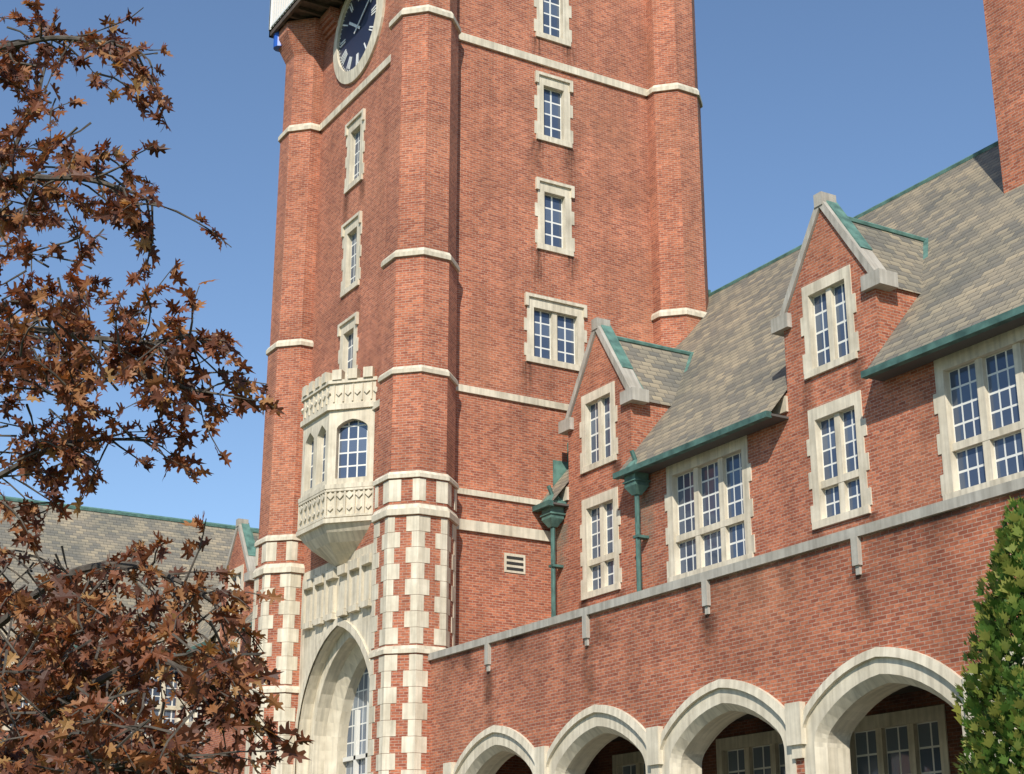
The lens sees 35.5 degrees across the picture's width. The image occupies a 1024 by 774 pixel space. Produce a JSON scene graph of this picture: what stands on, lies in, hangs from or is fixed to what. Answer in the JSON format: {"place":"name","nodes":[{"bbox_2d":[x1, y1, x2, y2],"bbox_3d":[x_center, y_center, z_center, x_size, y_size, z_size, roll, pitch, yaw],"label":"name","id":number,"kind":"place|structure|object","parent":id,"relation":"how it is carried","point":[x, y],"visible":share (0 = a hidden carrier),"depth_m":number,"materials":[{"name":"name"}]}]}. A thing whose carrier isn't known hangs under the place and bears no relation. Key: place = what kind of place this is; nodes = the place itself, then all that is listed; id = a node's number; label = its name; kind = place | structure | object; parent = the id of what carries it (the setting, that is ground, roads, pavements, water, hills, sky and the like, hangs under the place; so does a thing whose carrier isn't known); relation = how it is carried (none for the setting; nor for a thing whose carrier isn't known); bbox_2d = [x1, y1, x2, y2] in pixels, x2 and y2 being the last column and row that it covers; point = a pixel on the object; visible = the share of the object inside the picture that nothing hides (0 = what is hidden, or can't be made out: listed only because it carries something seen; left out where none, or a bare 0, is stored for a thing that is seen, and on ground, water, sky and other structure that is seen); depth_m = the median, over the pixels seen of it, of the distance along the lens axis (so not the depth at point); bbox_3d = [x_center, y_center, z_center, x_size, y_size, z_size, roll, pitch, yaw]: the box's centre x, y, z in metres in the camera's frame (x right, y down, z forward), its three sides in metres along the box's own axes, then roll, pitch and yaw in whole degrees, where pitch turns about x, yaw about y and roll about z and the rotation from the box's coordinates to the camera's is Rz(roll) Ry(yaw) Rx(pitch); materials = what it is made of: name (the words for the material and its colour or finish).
{"place":"outdoors","nodes":[
{"label":"outdoors","id":0,"kind":"place"},
{"bbox_2d":[0,0,997,527],"label":"sky","id":1,"kind":"structure","parent":0,"point":[859,102],"materials":[{"name":"blue"}]},
{"bbox_2d":[950,496,1023,773],"bbox_3d":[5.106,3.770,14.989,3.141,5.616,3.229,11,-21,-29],"label":"arborvitae shrub","id":2,"kind":"object","parent":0,"point":[1001,716],"visible":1,"depth_m":15.09,"materials":[{"name":"green plant"}]},
{"label":"lawn","id":3,"kind":"structure","parent":0,"visible":0},
{"bbox_2d":[0,495,258,773],"bbox_3d":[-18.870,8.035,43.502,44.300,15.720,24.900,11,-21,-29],"label":"range","id":4,"kind":"structure","parent":3,"relation":"on","point":[89,535],"depth_m":55.51,"materials":[{"name":"stone"}]},
{"bbox_2d":[0,0,313,773],"bbox_3d":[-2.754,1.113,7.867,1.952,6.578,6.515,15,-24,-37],"label":"oak tree","id":5,"kind":"object","parent":3,"relation":"on","point":[96,742],"visible":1,"depth_m":6.53,"materials":[{"name":"brown plant"}]},
{"bbox_2d":[173,518,258,728],"bbox_3d":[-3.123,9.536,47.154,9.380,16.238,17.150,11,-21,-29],"label":"building","id":6,"kind":"structure","parent":3,"relation":"on","point":[241,558],"depth_m":49.49,"materials":[{"name":"red brick"}]},
{"bbox_2d":[244,0,708,773],"bbox_3d":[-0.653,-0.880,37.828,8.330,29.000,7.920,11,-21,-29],"label":"clock tower","id":7,"kind":"structure","parent":3,"relation":"on","point":[488,210],"depth_m":35.32,"materials":[{"name":"brick"}]},
{"bbox_2d":[269,0,344,63],"bbox_3d":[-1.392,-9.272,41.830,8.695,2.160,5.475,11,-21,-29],"label":"roof eave","id":8,"kind":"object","parent":7,"relation":"attached to","point":[298,27],"depth_m":40.75,"materials":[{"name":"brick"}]},
{"bbox_2d":[428,477,1023,773],"bbox_3d":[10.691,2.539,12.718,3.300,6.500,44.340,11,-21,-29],"label":"cloister arcade","id":9,"kind":"object","parent":3,"relation":"on","point":[813,652],"visible":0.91,"depth_m":22.51,"materials":[{"name":"brick"}]},
{"bbox_2d":[532,141,1023,773],"bbox_3d":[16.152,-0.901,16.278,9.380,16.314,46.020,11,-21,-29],"label":"wing","id":10,"kind":"structure","parent":3,"relation":"on","point":[838,369],"depth_m":27.44,"materials":[{"name":"red brick"}]},
{"bbox_2d":[983,0,1023,192],"bbox_3d":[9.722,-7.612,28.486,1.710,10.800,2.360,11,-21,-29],"label":"chimney stack","id":11,"kind":"object","parent":10,"relation":"on","point":[1004,20],"visible":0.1,"depth_m":27.96,"materials":[{"name":"brick"}]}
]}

